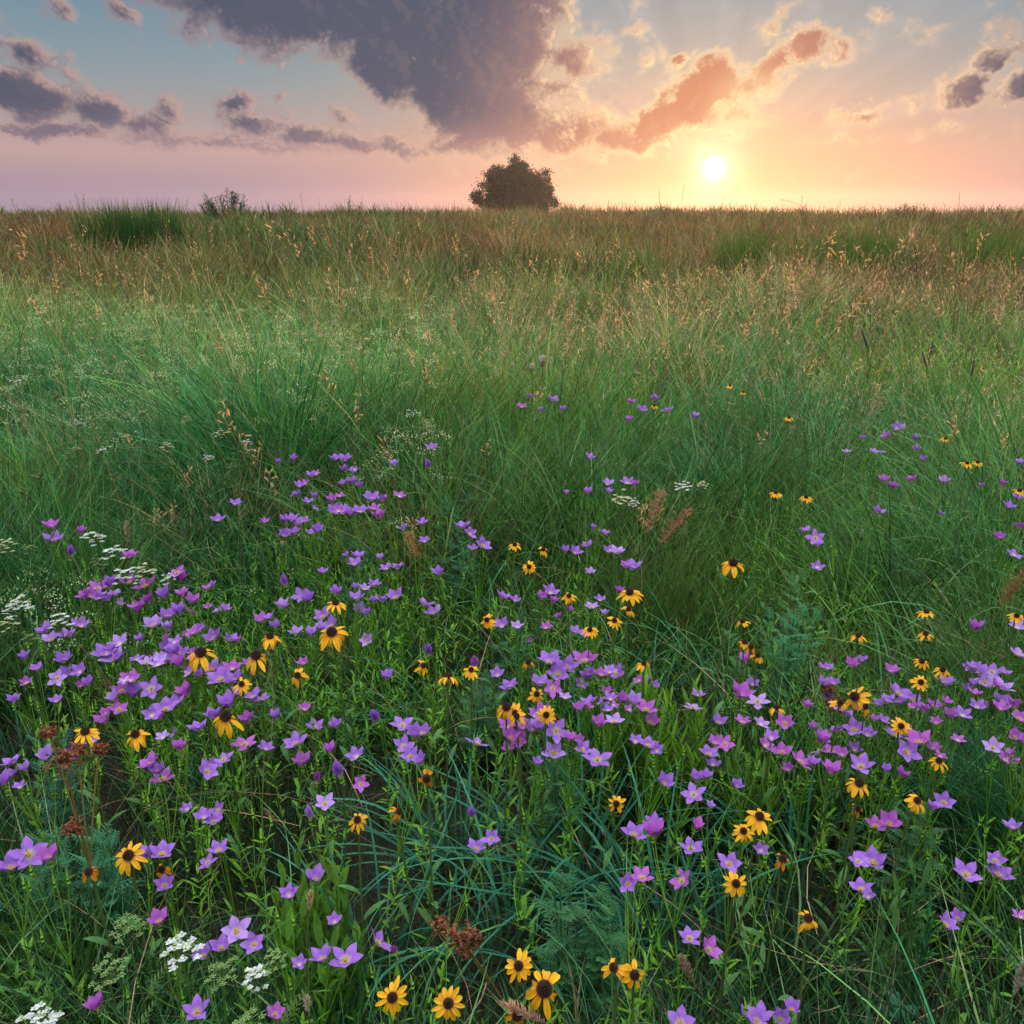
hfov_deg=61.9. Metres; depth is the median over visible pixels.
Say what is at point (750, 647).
yellow daisy
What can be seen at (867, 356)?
seed stalk
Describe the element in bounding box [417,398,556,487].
grass tussock
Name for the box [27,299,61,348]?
seed stalk
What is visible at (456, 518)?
feathery herb
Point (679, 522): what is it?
grass plume
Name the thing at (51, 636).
meadow pink
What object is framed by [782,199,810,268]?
drooping stalk
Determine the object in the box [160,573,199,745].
white umbel
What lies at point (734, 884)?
yellow daisy
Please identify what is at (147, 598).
meadow pink
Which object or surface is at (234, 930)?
meadow pink
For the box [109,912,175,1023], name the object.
white umbel
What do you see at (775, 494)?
yellow daisy
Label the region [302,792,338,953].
meadow pink
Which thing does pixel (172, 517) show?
grass plume
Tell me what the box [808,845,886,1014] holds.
meadow pink
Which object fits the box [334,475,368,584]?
meadow pink
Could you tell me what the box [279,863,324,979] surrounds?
meadow pink
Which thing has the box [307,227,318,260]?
seed stalk
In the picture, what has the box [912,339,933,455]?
purple spike flower
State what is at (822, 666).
meadow pink
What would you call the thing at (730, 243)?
tall grass clump
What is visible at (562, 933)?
feathery herb
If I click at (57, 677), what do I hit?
meadow pink
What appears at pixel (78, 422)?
white umbel
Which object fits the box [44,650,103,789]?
meadow pink
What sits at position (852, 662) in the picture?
meadow pink
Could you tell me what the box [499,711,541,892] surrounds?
yellow daisy
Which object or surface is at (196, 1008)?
meadow pink
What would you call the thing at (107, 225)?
tall grass clump
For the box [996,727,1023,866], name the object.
meadow pink
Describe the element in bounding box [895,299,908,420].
seed stalk
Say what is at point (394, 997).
yellow daisy
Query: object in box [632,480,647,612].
meadow pink
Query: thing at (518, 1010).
grass plume
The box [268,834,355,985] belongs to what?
leafy shoots
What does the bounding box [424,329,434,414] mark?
seed stalk
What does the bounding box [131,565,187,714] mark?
meadow pink
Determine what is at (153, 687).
meadow pink
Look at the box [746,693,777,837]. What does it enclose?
meadow pink
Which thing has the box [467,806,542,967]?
meadow pink
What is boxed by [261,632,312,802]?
yellow daisy
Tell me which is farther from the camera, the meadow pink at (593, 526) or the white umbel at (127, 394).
the white umbel at (127, 394)
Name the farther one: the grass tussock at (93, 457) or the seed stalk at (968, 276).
the seed stalk at (968, 276)
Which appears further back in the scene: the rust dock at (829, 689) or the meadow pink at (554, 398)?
the meadow pink at (554, 398)
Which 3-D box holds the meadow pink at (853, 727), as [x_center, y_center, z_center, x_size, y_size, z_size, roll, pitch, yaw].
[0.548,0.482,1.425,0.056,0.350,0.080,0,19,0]
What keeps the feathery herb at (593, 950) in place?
on the ground at (336, 860)
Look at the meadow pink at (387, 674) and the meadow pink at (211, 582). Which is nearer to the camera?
the meadow pink at (387, 674)
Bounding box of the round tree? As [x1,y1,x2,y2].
[467,152,560,213]
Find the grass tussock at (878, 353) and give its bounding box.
[824,318,975,409]
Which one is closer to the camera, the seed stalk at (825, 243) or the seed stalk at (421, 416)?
the seed stalk at (421, 416)
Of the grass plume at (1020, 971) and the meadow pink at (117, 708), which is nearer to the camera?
the grass plume at (1020, 971)
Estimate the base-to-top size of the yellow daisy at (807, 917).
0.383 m
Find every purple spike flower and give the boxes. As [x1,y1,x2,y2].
[861,330,868,436]
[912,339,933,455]
[922,352,926,502]
[953,359,974,476]
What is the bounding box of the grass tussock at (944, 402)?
[861,362,1020,465]
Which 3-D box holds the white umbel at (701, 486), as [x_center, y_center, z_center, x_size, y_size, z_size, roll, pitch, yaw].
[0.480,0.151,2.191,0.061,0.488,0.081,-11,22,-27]
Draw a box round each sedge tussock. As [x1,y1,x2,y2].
[0,692,128,777]
[0,839,120,994]
[0,873,111,998]
[103,675,249,776]
[214,788,580,1023]
[215,635,439,773]
[274,707,613,944]
[317,749,710,1023]
[326,631,496,776]
[366,659,799,1020]
[486,736,849,1023]
[578,621,735,737]
[603,817,861,1021]
[638,715,995,1021]
[828,536,880,665]
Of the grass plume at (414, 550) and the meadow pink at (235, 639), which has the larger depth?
the grass plume at (414, 550)
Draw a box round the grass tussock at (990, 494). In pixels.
[942,442,1023,542]
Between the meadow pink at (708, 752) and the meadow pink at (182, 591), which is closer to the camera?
the meadow pink at (708, 752)
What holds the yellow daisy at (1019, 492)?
on the ground at (336, 860)
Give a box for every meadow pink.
[0,748,66,894]
[0,836,56,1011]
[6,693,79,852]
[8,650,55,798]
[10,661,70,819]
[12,769,95,960]
[22,842,92,1023]
[26,630,72,779]
[26,739,53,866]
[35,616,95,759]
[38,694,79,854]
[41,518,85,664]
[42,525,115,667]
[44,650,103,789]
[47,668,96,826]
[64,734,113,871]
[66,544,98,683]
[66,574,124,754]
[67,580,106,709]
[69,662,97,791]
[82,987,130,1023]
[88,668,142,822]
[89,676,163,835]
[90,642,148,819]
[92,588,132,705]
[93,575,155,773]
[93,701,177,857]
[98,646,174,802]
[106,632,143,788]
[119,549,159,683]
[127,602,150,748]
[129,637,169,787]
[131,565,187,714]
[135,839,163,1009]
[136,738,186,934]
[136,907,189,1023]
[140,675,190,840]
[141,704,218,872]
[142,584,193,729]
[142,640,197,800]
[143,607,200,751]
[149,840,206,1023]
[153,696,199,884]
[155,651,194,802]
[159,751,233,924]
[162,605,220,715]
[166,624,224,753]
[169,646,219,805]
[170,601,211,758]
[174,583,223,739]
[176,591,212,732]
[179,758,218,946]
[179,933,229,1023]
[182,994,244,1023]
[186,689,234,839]
[191,498,242,644]
[191,811,259,983]
[193,657,233,824]
[193,801,284,970]
[199,627,248,737]
[202,655,238,783]
[207,665,248,845]
[209,580,242,705]
[211,734,255,917]
[212,603,271,733]
[213,635,241,764]
[221,908,308,1023]
[222,657,258,819]
[226,740,274,913]
[238,686,290,834]
[247,1001,285,1023]
[253,611,317,738]
[260,513,289,641]
[271,453,306,552]
[274,597,339,758]
[278,701,314,852]
[279,525,312,665]
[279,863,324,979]
[280,573,329,712]
[281,620,325,767]
[282,911,362,1023]
[283,731,335,879]
[284,656,309,808]
[285,512,320,658]
[289,470,321,608]
[289,520,314,680]
[290,589,322,719]
[291,740,340,877]
[294,497,338,624]
[300,492,338,653]
[302,469,329,579]
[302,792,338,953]
[306,717,357,859]
[312,522,332,621]
[313,605,358,736]
[318,567,344,706]
[324,502,354,629]
[326,492,345,625]
[327,746,369,888]
[328,453,366,547]
[329,582,374,739]
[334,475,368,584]
[338,464,357,555]
[338,551,367,671]
[345,590,387,745]
[347,550,383,692]
[353,490,387,601]
[353,502,386,643]
[354,582,404,734]
[359,632,403,753]
[365,926,415,1023]
[368,563,398,708]
[369,709,414,839]
[376,552,402,665]
[376,668,411,814]
[379,745,426,939]
[380,491,405,623]
[384,459,406,580]
[385,587,410,736]
[388,523,406,661]
[389,716,449,871]
[393,721,439,916]
[402,829,499,1023]
[407,517,429,645]
[418,597,445,769]
[423,459,434,596]
[424,643,448,786]
[425,443,451,556]
[431,565,465,695]
[449,655,483,789]
[454,521,478,642]
[463,724,520,891]
[465,526,491,683]
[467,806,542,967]
[484,665,517,830]
[491,620,532,767]
[494,590,526,733]
[494,715,528,886]
[502,700,554,864]
[509,754,545,952]
[512,715,566,909]
[516,402,527,442]
[524,583,559,717]
[524,650,568,809]
[527,393,538,450]
[527,621,553,758]
[533,589,574,705]
[535,714,582,875]
[537,748,611,912]
[538,394,560,443]
[543,674,565,824]
[551,545,572,648]
[551,654,580,769]
[557,700,606,861]
[557,729,592,920]
[558,405,567,455]
[559,692,620,843]
[563,489,583,596]
[569,486,599,646]
[569,529,611,655]
[569,662,617,804]
[570,625,586,730]
[571,545,595,674]
[572,650,600,814]
[575,594,605,744]
[575,690,641,863]
[578,629,597,797]
[580,452,597,555]
[582,523,595,626]
[584,601,608,719]
[588,487,612,601]
[591,477,613,580]
[592,663,626,782]
[592,666,613,793]
[594,689,635,831]
[596,544,641,695]
[597,691,642,850]
[601,560,628,678]
[619,821,660,1017]
[619,866,653,1022]
[620,476,647,558]
[620,836,702,1015]
[625,415,632,488]
[626,398,635,441]
[628,733,659,906]
[630,674,659,807]
[631,741,674,920]
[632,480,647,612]
[635,698,681,842]
[638,394,659,462]
[642,811,706,1010]
[649,911,722,1022]
[651,744,720,896]
[661,407,676,468]
[668,1004,695,1023]
[681,778,744,966]
[684,688,705,780]
[684,702,737,845]
[685,411,699,466]
[708,714,760,877]
[714,840,778,1022]
[718,651,765,779]
[720,680,755,869]
[721,667,767,781]
[735,841,774,1008]
[736,1003,750,1023]
[744,997,792,1023]
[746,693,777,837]
[747,996,799,1023]
[751,736,793,893]
[756,728,791,912]
[776,699,844,852]
[776,750,841,905]
[795,674,831,842]
[800,526,813,657]
[805,528,837,655]
[805,726,863,877]
[807,662,841,746]
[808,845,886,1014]
[811,729,848,906]
[816,701,867,856]
[817,810,902,991]
[819,690,852,825]
[822,656,904,810]
[828,725,926,884]
[832,643,867,744]
[835,713,901,869]
[842,448,885,537]
[843,662,900,810]
[847,700,943,865]
[848,693,897,815]
[850,752,900,935]
[855,729,929,881]
[856,435,877,515]
[858,683,910,841]
[861,791,955,954]
[869,504,886,616]
[875,431,889,490]
[875,474,915,579]
[887,421,904,486]
[891,688,929,809]
[899,730,966,851]
[907,434,933,508]
[907,675,956,792]
[912,444,929,518]
[913,798,985,1001]
[914,474,950,584]
[916,696,971,867]
[923,661,986,778]
[924,698,986,816]
[930,510,958,626]
[935,850,1007,1021]
[937,907,1014,1023]
[942,664,990,765]
[943,818,1022,998]
[944,709,1023,849]
[958,645,1023,774]
[968,679,1022,808]
[968,736,1004,900]
[969,618,1004,761]
[971,479,1007,583]
[974,673,1023,781]
[982,863,1023,1023]
[987,500,1016,624]
[992,458,1023,568]
[992,521,1023,630]
[992,549,1022,661]
[994,745,1023,856]
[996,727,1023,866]
[1007,735,1023,905]
[1008,619,1023,708]
[1011,493,1023,588]
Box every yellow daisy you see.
[74,727,126,909]
[82,866,134,1023]
[115,841,163,1011]
[126,729,167,905]
[156,864,205,998]
[188,647,233,797]
[212,710,266,900]
[229,677,268,850]
[246,650,289,813]
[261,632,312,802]
[291,668,344,822]
[319,626,369,798]
[325,599,366,777]
[337,813,388,1019]
[375,975,407,1023]
[388,807,430,957]
[405,769,452,975]
[413,660,452,823]
[431,986,464,1023]
[434,671,464,843]
[458,666,485,830]
[476,613,507,796]
[489,702,518,889]
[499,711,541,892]
[500,542,520,701]
[504,561,535,702]
[505,948,532,1006]
[505,1010,523,1023]
[507,659,545,828]
[511,703,545,895]
[521,687,547,849]
[523,705,556,884]
[525,970,559,1023]
[533,547,550,700]
[554,593,577,737]
[569,627,598,786]
[579,796,625,923]
[591,616,622,782]
[601,958,629,1023]
[614,588,643,739]
[618,660,650,824]
[621,606,636,763]
[622,959,644,1023]
[648,404,656,495]
[691,558,743,837]
[708,824,754,972]
[710,871,746,1023]
[714,619,750,757]
[717,384,731,474]
[718,644,754,794]
[720,639,748,768]
[721,808,771,1007]
[726,853,788,1023]
[738,653,762,795]
[739,391,745,468]
[747,704,784,890]
[749,490,781,647]
[770,416,793,534]
[778,910,817,1023]
[779,495,812,656]
[792,700,847,893]
[809,803,862,948]
[813,778,868,970]
[823,755,868,907]
[827,687,870,861]
[827,703,869,893]
[828,633,866,765]
[851,793,924,1017]
[861,717,911,909]
[886,631,932,761]
[887,658,928,809]
[887,675,927,844]
[889,756,947,937]
[893,609,934,753]
[894,667,949,804]
[926,437,948,525]
[952,461,971,547]
[954,460,982,558]
[973,489,1023,617]
[982,613,1023,743]
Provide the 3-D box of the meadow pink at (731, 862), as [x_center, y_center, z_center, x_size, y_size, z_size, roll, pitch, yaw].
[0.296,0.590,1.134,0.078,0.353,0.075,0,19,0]
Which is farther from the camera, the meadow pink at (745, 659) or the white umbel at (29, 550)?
the white umbel at (29, 550)
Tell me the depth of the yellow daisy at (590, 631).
1.53 m
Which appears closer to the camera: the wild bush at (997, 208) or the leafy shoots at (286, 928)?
the leafy shoots at (286, 928)
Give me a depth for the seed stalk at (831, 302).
5.45 m
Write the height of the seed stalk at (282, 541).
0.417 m
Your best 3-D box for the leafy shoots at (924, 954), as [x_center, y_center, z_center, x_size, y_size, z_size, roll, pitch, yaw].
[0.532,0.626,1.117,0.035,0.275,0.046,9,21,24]
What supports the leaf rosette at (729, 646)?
on the ground at (336, 860)
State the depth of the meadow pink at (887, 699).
1.49 m
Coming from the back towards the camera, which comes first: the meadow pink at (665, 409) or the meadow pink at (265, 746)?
the meadow pink at (665, 409)
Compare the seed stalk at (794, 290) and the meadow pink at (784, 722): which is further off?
the seed stalk at (794, 290)
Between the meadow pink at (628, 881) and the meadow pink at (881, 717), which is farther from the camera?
the meadow pink at (881, 717)
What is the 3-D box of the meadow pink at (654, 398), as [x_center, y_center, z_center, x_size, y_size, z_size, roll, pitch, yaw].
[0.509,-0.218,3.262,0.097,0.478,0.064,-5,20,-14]
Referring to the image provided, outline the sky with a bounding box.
[0,0,1023,214]
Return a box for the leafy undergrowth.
[0,374,1023,1023]
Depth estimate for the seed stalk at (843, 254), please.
4.00 m
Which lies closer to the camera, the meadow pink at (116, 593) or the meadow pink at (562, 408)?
the meadow pink at (116, 593)
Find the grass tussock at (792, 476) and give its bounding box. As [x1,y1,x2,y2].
[708,397,921,536]
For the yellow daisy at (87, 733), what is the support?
on the ground at (336, 860)
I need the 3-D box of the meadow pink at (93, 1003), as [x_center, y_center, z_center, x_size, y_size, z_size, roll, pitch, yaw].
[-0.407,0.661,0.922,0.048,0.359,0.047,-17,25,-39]
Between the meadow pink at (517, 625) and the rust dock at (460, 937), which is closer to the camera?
the rust dock at (460, 937)
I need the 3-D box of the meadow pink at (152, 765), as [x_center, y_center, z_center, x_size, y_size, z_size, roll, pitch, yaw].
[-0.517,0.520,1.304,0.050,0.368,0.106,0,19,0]
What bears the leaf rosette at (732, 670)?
on the ground at (336, 860)
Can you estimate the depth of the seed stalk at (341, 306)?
5.29 m
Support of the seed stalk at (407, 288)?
on the ground at (336, 860)
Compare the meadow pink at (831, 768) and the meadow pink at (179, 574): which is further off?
the meadow pink at (179, 574)
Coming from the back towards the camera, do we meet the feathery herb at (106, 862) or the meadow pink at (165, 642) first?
the meadow pink at (165, 642)
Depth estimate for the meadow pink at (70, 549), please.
1.93 m
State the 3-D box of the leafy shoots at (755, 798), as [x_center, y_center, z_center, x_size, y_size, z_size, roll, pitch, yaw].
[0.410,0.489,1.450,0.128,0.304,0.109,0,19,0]
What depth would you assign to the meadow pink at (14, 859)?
1.10 m
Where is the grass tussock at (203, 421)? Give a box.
[107,389,262,449]
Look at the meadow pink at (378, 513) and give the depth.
2.07 m
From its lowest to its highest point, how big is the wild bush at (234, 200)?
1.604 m
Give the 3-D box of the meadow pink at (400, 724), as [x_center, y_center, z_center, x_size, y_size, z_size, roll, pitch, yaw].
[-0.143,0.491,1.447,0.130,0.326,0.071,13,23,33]
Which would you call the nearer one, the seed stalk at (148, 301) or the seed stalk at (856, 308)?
the seed stalk at (856, 308)
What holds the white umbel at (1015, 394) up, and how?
on the ground at (336, 860)
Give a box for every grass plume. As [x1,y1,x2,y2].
[123,520,142,664]
[171,511,184,644]
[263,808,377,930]
[303,994,312,1023]
[305,889,313,1023]
[404,531,452,707]
[499,998,546,1023]
[604,508,692,651]
[622,487,668,654]
[677,952,719,1021]
[929,567,1023,762]
[998,960,1023,1023]
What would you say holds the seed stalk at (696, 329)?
on the ground at (336, 860)
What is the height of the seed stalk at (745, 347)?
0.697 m
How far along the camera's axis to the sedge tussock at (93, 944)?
1.21 m
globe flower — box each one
[529,363,534,438]
[540,361,544,426]
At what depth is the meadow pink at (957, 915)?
1.00 m
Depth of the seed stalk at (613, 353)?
3.48 m
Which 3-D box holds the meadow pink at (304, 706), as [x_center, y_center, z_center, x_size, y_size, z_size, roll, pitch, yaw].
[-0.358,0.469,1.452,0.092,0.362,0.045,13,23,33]
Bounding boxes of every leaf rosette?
[710,628,742,670]
[714,656,756,725]
[860,991,920,1023]
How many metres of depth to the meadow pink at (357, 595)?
1.73 m
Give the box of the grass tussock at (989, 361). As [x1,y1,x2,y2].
[936,322,1023,395]
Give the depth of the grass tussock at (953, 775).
1.54 m
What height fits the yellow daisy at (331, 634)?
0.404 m
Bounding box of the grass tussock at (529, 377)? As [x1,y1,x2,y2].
[472,345,568,415]
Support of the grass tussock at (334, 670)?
on the ground at (336, 860)
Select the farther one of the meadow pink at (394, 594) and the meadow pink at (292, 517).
the meadow pink at (292, 517)
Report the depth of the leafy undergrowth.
1.83 m
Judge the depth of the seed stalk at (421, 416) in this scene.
2.50 m
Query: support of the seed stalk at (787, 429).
on the ground at (336, 860)
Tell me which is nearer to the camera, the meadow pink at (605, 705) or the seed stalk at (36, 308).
the meadow pink at (605, 705)
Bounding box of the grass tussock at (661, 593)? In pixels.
[530,482,766,661]
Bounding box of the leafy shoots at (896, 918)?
[855,856,937,1023]
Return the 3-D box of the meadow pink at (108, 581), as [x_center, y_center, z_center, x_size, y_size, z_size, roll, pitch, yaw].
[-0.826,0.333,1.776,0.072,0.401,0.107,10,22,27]
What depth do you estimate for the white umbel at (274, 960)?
0.89 m
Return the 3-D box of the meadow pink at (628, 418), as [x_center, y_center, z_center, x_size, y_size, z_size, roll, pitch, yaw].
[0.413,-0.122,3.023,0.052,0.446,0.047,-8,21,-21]
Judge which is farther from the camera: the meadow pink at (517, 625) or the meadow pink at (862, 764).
the meadow pink at (517, 625)
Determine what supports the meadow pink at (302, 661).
on the ground at (336, 860)
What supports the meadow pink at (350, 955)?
on the ground at (336, 860)
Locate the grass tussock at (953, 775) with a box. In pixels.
[796,623,1023,825]
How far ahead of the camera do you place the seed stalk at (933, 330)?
3.91 m
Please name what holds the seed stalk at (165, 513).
on the ground at (336, 860)
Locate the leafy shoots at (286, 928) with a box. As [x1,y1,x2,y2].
[270,887,371,1023]
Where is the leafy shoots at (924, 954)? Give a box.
[903,894,942,1022]
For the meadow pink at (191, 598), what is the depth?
1.79 m
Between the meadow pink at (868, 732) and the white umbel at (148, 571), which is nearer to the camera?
the meadow pink at (868, 732)
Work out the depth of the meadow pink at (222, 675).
1.49 m
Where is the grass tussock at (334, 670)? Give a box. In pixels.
[243,577,392,705]
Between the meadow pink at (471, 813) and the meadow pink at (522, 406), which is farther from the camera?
the meadow pink at (522, 406)
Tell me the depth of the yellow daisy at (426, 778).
1.22 m
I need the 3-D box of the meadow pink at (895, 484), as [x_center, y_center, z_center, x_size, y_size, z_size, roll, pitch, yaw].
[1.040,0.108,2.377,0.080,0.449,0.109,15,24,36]
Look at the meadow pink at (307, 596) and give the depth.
1.79 m
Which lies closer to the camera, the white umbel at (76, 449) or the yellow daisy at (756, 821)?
the yellow daisy at (756, 821)
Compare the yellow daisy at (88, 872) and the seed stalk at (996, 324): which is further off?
the seed stalk at (996, 324)
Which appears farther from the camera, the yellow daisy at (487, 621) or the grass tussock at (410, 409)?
the grass tussock at (410, 409)
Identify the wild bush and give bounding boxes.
[40,205,75,220]
[196,187,256,221]
[272,204,300,218]
[327,197,380,222]
[394,207,421,219]
[645,204,674,216]
[880,202,946,227]
[967,205,1014,220]
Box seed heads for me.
[0,197,1023,719]
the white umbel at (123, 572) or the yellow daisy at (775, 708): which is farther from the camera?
the white umbel at (123, 572)
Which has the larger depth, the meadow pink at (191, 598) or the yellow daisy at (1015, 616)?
the meadow pink at (191, 598)
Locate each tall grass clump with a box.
[10,228,108,272]
[57,195,159,265]
[111,196,189,252]
[602,237,671,289]
[703,220,801,282]
[782,215,942,292]
[930,219,1023,282]
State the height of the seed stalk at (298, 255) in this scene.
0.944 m
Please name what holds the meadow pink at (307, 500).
on the ground at (336, 860)
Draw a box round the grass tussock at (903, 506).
[825,455,1011,559]
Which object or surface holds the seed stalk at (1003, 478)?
on the ground at (336, 860)
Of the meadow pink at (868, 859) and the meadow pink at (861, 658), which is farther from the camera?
the meadow pink at (861, 658)
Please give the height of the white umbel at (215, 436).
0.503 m
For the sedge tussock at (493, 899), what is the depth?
1.33 m
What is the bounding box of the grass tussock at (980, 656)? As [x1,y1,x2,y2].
[851,549,1023,757]
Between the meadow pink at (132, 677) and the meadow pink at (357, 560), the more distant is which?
the meadow pink at (357, 560)
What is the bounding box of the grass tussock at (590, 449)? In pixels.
[519,407,663,514]
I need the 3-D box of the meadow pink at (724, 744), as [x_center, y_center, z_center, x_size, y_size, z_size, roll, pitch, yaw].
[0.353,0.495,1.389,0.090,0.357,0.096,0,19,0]
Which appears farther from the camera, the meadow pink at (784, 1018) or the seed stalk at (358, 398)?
the seed stalk at (358, 398)
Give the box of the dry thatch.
[0,437,1023,1023]
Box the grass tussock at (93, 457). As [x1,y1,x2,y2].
[11,408,181,518]
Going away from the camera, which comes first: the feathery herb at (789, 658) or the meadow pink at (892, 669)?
the meadow pink at (892, 669)
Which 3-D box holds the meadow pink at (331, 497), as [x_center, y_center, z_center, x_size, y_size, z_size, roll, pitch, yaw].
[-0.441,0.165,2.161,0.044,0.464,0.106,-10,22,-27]
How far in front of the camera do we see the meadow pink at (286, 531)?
1.95 m
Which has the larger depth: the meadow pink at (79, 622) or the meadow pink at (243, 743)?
the meadow pink at (79, 622)
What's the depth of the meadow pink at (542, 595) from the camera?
1.74 m
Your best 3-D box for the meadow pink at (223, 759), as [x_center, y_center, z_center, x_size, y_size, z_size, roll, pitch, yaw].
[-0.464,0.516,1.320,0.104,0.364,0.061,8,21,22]
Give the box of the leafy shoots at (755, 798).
[718,735,795,884]
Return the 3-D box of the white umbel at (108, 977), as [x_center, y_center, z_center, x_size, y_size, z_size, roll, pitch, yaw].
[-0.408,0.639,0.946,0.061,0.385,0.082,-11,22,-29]
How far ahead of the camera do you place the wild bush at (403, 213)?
37.65 m
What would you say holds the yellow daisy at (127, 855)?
on the ground at (336, 860)
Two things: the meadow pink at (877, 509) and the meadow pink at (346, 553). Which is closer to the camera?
the meadow pink at (346, 553)
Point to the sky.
(849, 103)
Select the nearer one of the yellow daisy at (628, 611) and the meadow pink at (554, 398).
the yellow daisy at (628, 611)
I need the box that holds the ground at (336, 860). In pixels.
[0,224,1023,1023]
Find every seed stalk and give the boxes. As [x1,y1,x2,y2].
[9,229,185,711]
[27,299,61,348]
[52,278,78,360]
[95,305,111,436]
[97,500,176,610]
[126,434,194,615]
[138,290,158,336]
[152,508,161,631]
[171,465,192,606]
[190,273,198,340]
[217,337,222,525]
[217,400,303,616]
[225,425,318,609]
[238,441,261,593]
[252,271,295,391]
[264,221,293,264]
[264,467,305,569]
[273,535,286,679]
[283,229,318,297]
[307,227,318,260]
[317,369,366,481]
[324,267,354,372]
[336,287,347,348]
[348,359,386,536]
[348,400,362,583]
[356,338,367,487]
[377,436,433,595]
[403,268,410,344]
[405,516,452,659]
[406,348,436,541]
[414,367,430,522]
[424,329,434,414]
[433,353,471,557]
[452,234,462,327]
[467,269,478,365]
[469,439,490,554]
[490,291,499,354]
[508,386,545,560]
[545,288,562,349]
[554,304,572,373]
[555,271,574,352]
[576,251,607,337]
[582,326,596,474]
[595,250,610,334]
[603,319,621,418]
[611,237,622,402]
[616,503,647,617]
[636,280,651,338]
[647,309,690,432]
[661,342,669,475]
[662,273,668,384]
[675,270,702,392]
[676,299,709,406]
[706,430,767,620]
[710,265,772,397]
[714,345,732,550]
[717,288,773,383]
[732,310,756,408]
[739,324,758,466]
[755,359,814,545]
[768,295,797,382]
[768,311,823,435]
[771,329,813,503]
[787,267,803,387]
[794,296,871,413]
[802,313,845,421]
[805,281,843,349]
[811,231,835,264]
[820,281,880,365]
[826,239,904,520]
[827,236,838,426]
[839,251,848,401]
[855,245,869,284]
[856,358,864,522]
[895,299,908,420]
[910,299,943,408]
[942,252,956,285]
[947,415,958,602]
[953,265,974,318]
[968,383,992,467]
[972,306,1003,391]
[976,281,1009,399]
[977,233,988,291]
[993,431,1010,580]
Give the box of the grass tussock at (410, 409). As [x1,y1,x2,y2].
[331,379,479,457]
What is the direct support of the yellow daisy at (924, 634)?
on the ground at (336, 860)
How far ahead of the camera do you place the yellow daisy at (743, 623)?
1.62 m
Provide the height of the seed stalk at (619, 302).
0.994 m
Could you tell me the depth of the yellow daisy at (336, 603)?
1.64 m
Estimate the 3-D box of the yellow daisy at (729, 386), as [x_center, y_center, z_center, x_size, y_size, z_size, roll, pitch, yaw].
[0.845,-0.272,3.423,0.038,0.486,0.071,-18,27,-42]
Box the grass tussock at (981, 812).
[795,628,1023,920]
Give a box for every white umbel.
[0,538,49,715]
[0,616,55,784]
[2,594,60,769]
[13,487,46,620]
[14,406,37,491]
[15,1001,63,1023]
[20,631,73,786]
[21,545,73,723]
[31,470,81,609]
[39,365,55,432]
[47,612,112,782]
[53,392,70,457]
[63,451,91,571]
[71,445,109,570]
[73,416,97,516]
[80,531,119,677]
[86,396,106,466]
[88,952,157,1023]
[90,554,142,711]
[95,447,132,571]
[99,545,161,719]
[107,472,147,621]
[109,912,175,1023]
[112,567,163,743]
[120,376,140,433]
[135,562,172,721]
[137,410,164,517]
[147,476,188,625]
[159,442,191,585]
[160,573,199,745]
[160,931,218,1023]
[181,416,200,526]
[202,455,240,594]
[204,955,261,1023]
[212,428,240,553]
[224,396,239,459]
[226,463,256,605]
[232,1007,265,1023]
[242,439,260,575]
[242,963,295,1023]
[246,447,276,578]
[261,948,306,1023]
[309,416,322,515]
[603,489,631,651]
[618,498,644,661]
[664,481,692,627]
[683,481,708,609]
[998,376,1023,465]
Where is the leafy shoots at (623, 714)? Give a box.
[591,677,650,817]
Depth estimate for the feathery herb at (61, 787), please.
1.47 m
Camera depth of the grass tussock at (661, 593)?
2.17 m
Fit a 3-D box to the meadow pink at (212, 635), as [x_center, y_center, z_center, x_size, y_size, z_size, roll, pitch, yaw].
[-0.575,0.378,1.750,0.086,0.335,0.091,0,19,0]
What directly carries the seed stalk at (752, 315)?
on the ground at (336, 860)
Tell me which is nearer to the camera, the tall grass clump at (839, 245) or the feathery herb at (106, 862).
the feathery herb at (106, 862)
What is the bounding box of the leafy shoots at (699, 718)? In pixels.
[626,660,715,844]
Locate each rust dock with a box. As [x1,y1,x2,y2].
[38,720,114,966]
[429,914,511,1014]
[820,681,845,758]
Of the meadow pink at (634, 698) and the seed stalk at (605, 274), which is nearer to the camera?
the meadow pink at (634, 698)
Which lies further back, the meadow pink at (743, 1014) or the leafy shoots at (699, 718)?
the leafy shoots at (699, 718)
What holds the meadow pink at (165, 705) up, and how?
on the ground at (336, 860)
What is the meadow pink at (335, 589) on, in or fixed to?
on the ground at (336, 860)
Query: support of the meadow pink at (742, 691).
on the ground at (336, 860)
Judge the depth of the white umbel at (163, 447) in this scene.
2.42 m
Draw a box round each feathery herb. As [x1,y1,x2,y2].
[4,826,84,962]
[26,728,101,865]
[36,823,147,948]
[338,534,384,625]
[429,489,474,582]
[435,520,480,619]
[453,660,509,776]
[487,611,542,709]
[489,436,507,508]
[526,745,588,863]
[531,868,600,1012]
[559,882,638,1023]
[757,601,828,709]
[769,567,814,684]
[869,800,946,940]
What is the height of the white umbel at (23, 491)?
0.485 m
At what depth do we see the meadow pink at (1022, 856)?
1.33 m
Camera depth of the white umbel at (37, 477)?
2.15 m
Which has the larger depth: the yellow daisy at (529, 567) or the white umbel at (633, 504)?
the white umbel at (633, 504)
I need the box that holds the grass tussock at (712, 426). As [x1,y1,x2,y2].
[655,368,796,459]
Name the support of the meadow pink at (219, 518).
on the ground at (336, 860)
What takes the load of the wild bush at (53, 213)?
on the ground at (336, 860)
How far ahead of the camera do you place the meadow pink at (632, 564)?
1.84 m
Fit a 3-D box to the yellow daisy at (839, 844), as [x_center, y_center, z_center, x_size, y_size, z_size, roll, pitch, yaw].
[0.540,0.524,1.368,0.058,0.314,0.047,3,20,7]

